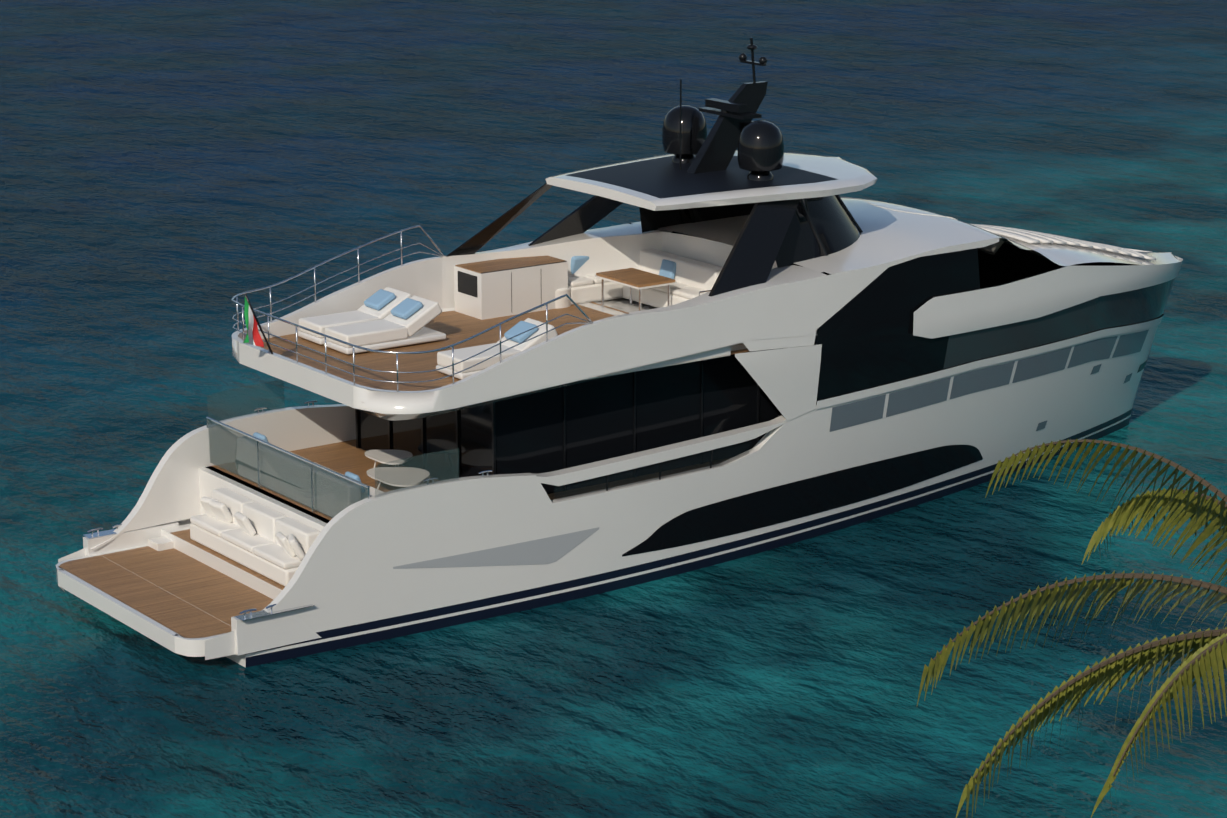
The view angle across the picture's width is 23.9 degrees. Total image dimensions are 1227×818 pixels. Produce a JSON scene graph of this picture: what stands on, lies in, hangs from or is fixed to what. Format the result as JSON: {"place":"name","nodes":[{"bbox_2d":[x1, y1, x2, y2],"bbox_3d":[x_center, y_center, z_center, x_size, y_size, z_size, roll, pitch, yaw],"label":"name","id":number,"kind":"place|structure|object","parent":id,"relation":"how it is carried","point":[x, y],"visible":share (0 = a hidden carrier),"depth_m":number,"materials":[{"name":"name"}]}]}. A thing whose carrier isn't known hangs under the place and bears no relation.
{"place":"outdoors","nodes":[
{"label":"outdoors","id":0,"kind":"place"},
{"bbox_2d":[0,0,1226,817],"bbox_3d":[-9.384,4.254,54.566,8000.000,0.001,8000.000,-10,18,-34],"label":"sea water","id":1,"kind":"structure","parent":0,"point":[177,177],"depth_m":73.09,"materials":[{"name":"teal liquid"}]},
{"bbox_2d":[58,229,1182,667],"bbox_3d":[2.135,-0.322,61.930,27.760,6.610,7.017,-10,18,-34],"label":"hull","id":2,"kind":"object","parent":1,"relation":"on","point":[914,381],"visible":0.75,"depth_m":58.91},
{"bbox_2d":[56,522,320,656],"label":"swim platform","id":3,"kind":"structure","parent":2,"relation":"attached to","point":[146,607],"depth_m":54.77,"materials":[{"name":"brown wood"}]},
{"bbox_2d":[148,466,329,599],"bbox_3d":[-6.988,2.713,55.947,1.600,1.700,6.355,-10,18,-34],"label":"yacht beach club","id":4,"kind":"object","parent":2,"relation":"attached to","point":[178,538],"visible":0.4,"depth_m":56.63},
{"bbox_2d":[190,487,319,585],"bbox_3d":[-6.927,2.445,55.924,0.850,0.970,3.900,-10,18,-34],"label":"sofa","id":5,"kind":"object","parent":2,"relation":"on","point":[267,542],"visible":0.85,"depth_m":55.72,"materials":[{"name":"white fabric"}]},
{"bbox_2d":[243,294,272,353],"bbox_3d":[-6.876,-1.640,56.113,0.612,1.268,0.222,-10,18,-34],"label":"italian flag","id":6,"kind":"object","parent":2,"relation":"on","point":[253,336],"visible":0.94,"depth_m":56.08,"materials":[{"name":"multicoloured fabric"}]},
{"bbox_2d":[83,401,491,620],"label":"mooring cleats","id":7,"kind":"object","parent":2,"relation":"on","point":[244,616],"visible":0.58,"depth_m":53.11,"materials":[{"name":"silver metal"}]},
{"bbox_2d":[234,432,383,516],"bbox_3d":[-5.902,1.297,56.395,0.980,0.821,4.410,-10,18,-34],"label":"cockpit sofa","id":8,"kind":"object","parent":2,"relation":"on","point":[373,491],"visible":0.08,"depth_m":55.98,"materials":[{"name":"white"}]},
{"bbox_2d":[206,381,458,517],"bbox_3d":[-5.604,0.919,56.513,1.897,1.494,6.654,-10,18,-34],"label":"glass railing","id":9,"kind":"object","parent":2,"relation":"on","point":[281,450],"visible":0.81,"depth_m":56.08,"materials":[{"name":"grey"}]},
{"bbox_2d":[298,287,411,344],"bbox_3d":[-5.213,-1.932,59.154,2.350,0.806,0.950,-10,18,-34],"label":"sun lounger","id":10,"kind":"object","parent":2,"relation":"on","point":[380,304],"visible":0.69,"depth_m":59.02,"materials":[{"name":"white fabric"}]},
{"bbox_2d":[324,296,445,354],"bbox_3d":[-4.601,-1.720,58.327,2.350,0.806,0.950,-10,18,-34],"label":"sun lounger","id":11,"kind":"object","parent":2,"relation":"on","point":[405,321],"visible":1,"depth_m":58.17,"materials":[{"name":"white fabric"}]},
{"bbox_2d":[365,450,412,467],"bbox_3d":[-4.430,1.126,57.880,0.842,0.425,1.153,-10,18,-34],"label":"coffee table","id":12,"kind":"object","parent":2,"relation":"on","point":[390,457],"visible":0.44,"depth_m":57.78,"materials":[{"name":"white paint"}]},
{"bbox_2d":[366,467,429,489],"bbox_3d":[-4.142,1.450,56.779,1.102,0.347,1.467,-10,18,-34],"label":"coffee table","id":13,"kind":"object","parent":2,"relation":"on","point":[374,472],"visible":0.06,"depth_m":56.66,"materials":[{"name":"white paint"}]},
{"bbox_2d":[231,225,592,391],"bbox_3d":[-3.837,-2.069,57.063,5.567,1.625,6.886,-10,18,-34],"label":"deck railing","id":14,"kind":"object","parent":2,"relation":"on","point":[441,254],"visible":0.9,"depth_m":55.17,"materials":[{"name":"silver metal"}]},
{"bbox_2d":[91,257,785,611],"bbox_3d":[-3.202,0.066,58.074,13.320,4.899,7.000,-10,18,-34],"label":"bulwark","id":15,"kind":"object","parent":2,"relation":"attached to","point":[171,493],"visible":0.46,"depth_m":58.55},
{"bbox_2d":[206,301,748,522],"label":"yacht teak decks","id":16,"kind":"object","parent":2,"relation":"attached to","point":[343,457],"visible":0.19,"depth_m":58.09,"materials":[{"name":"brown wood"}]},
{"bbox_2d":[555,285,570,308],"bbox_3d":[-1.384,-2.466,62.140,0.900,0.420,1.100,-10,18,-34],"label":"flybridge sofa pouf","id":17,"kind":"object","parent":16,"relation":"on","point":[564,302],"visible":0.21,"depth_m":61.71,"materials":[{"name":"white fabric"}]},
{"bbox_2d":[436,318,557,379],"bbox_3d":[-2.224,-1.196,56.283,2.350,0.806,0.950,-10,18,-34],"label":"sun lounger","id":18,"kind":"object","parent":2,"relation":"on","point":[444,358],"visible":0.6,"depth_m":56.09,"materials":[{"name":"white fabric"}]},
{"bbox_2d":[454,255,567,319],"bbox_3d":[-2.173,-2.614,61.546,2.210,1.000,1.055,-10,18,-34],"label":"bar cabinet","id":19,"kind":"object","parent":2,"relation":"on","point":[490,289],"visible":0.96,"depth_m":61.07,"materials":[{"name":"white wood"}]},
{"bbox_2d":[232,298,816,420],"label":"upper deck","id":20,"kind":"structure","parent":2,"relation":"attached to","point":[392,405],"depth_m":54.86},
{"bbox_2d":[355,348,782,493],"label":"windows","id":21,"kind":"structure","parent":2,"relation":"attached to","point":[587,422],"depth_m":57.38,"materials":[{"name":"black glass"}]},
{"bbox_2d":[447,183,799,295],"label":"roof supports","id":22,"kind":"object","parent":2,"relation":"on","point":[751,258],"visible":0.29,"depth_m":58.69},
{"bbox_2d":[546,150,876,210],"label":"hardtop roof","id":23,"kind":"structure","parent":22,"relation":"on","point":[659,183],"depth_m":59.56,"materials":[{"name":"white paint"}]},
{"bbox_2d":[662,105,706,162],"bbox_3d":[1.515,-5.830,61.711,0.960,1.270,0.960,-10,18,-34],"label":"satellite dome","id":24,"kind":"object","parent":23,"relation":"on","point":[693,129],"visible":0.79,"depth_m":61.34,"materials":[{"name":"black plastic"}]},
{"bbox_2d":[679,37,767,173],"bbox_3d":[2.301,-6.328,60.586,1.803,2.793,1.543,1,14,4],"label":"radar mast","id":25,"kind":"object","parent":23,"relation":"on","point":[736,111],"visible":0.9,"depth_m":60.58,"materials":[{"name":"black metal"}]},
{"bbox_2d":[737,120,783,180],"bbox_3d":[3.031,-5.306,59.665,0.960,1.270,0.960,-10,18,-34],"label":"satellite dome","id":26,"kind":"object","parent":23,"relation":"on","point":[760,155],"visible":0.92,"depth_m":59.30,"materials":[{"name":"black plastic"}]},
{"bbox_2d":[639,195,862,267],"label":"windows","id":27,"kind":"structure","parent":22,"relation":"on","point":[823,226],"depth_m":60.31,"materials":[{"name":"black glass"}]},
{"bbox_2d":[595,268,676,310],"bbox_3d":[0.466,-2.444,61.388,0.990,0.750,1.590,-10,18,-34],"label":"dining table","id":28,"kind":"object","parent":2,"relation":"on","point":[638,279],"visible":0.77,"depth_m":61.15,"materials":[{"name":"brown wood"}]},
{"bbox_2d":[568,249,722,307],"bbox_3d":[0.468,-2.693,61.897,2.300,0.980,3.650,-10,18,-34],"label":"flybridge sofa","id":29,"kind":"object","parent":2,"relation":"on","point":[692,278],"visible":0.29,"depth_m":61.98,"materials":[{"name":"white fabric"}]},
{"bbox_2d":[555,441,748,496],"bbox_3d":[-1.098,0.492,59.742,4.998,0.521,6.766,-10,18,-34],"label":"side railing","id":30,"kind":"object","parent":2,"relation":"on","point":[607,477],"visible":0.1,"depth_m":57.21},
{"bbox_2d":[699,290,746,350],"bbox_3d":[2.477,-1.850,58.338,1.500,1.113,0.865,-10,18,-34],"label":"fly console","id":31,"kind":"object","parent":2,"relation":"on","point":[737,347],"visible":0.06,"depth_m":57.99,"materials":[{"name":"wood"}]},
{"bbox_2d":[439,197,1179,314],"bbox_3d":[5.848,-3.359,63.903,18.500,2.115,7.000,-10,18,-34],"label":"superstructure","id":32,"kind":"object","parent":2,"relation":"attached to","point":[888,235],"depth_m":62.24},
{"bbox_2d":[865,198,1004,255],"bbox_3d":[7.179,-4.027,64.718,2.877,1.246,3.400,-10,18,-34],"label":"railing","id":33,"kind":"object","parent":2,"relation":"on","point":[992,249],"visible":0.12,"depth_m":64.11,"materials":[{"name":"silver metal"}]},
{"bbox_2d":[971,224,1155,260],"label":"bow sun pad","id":34,"kind":"object","parent":2,"relation":"on","point":[1027,236],"visible":0.98,"depth_m":66.08,"materials":[{"name":"white fabric"}]},
{"bbox_2d":[917,438,1226,817],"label":"coconut palm","id":35,"kind":"object","parent":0,"point":[1200,508],"visible":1,"depth_m":24.31,"materials":[{"name":"green plant"}]}
]}

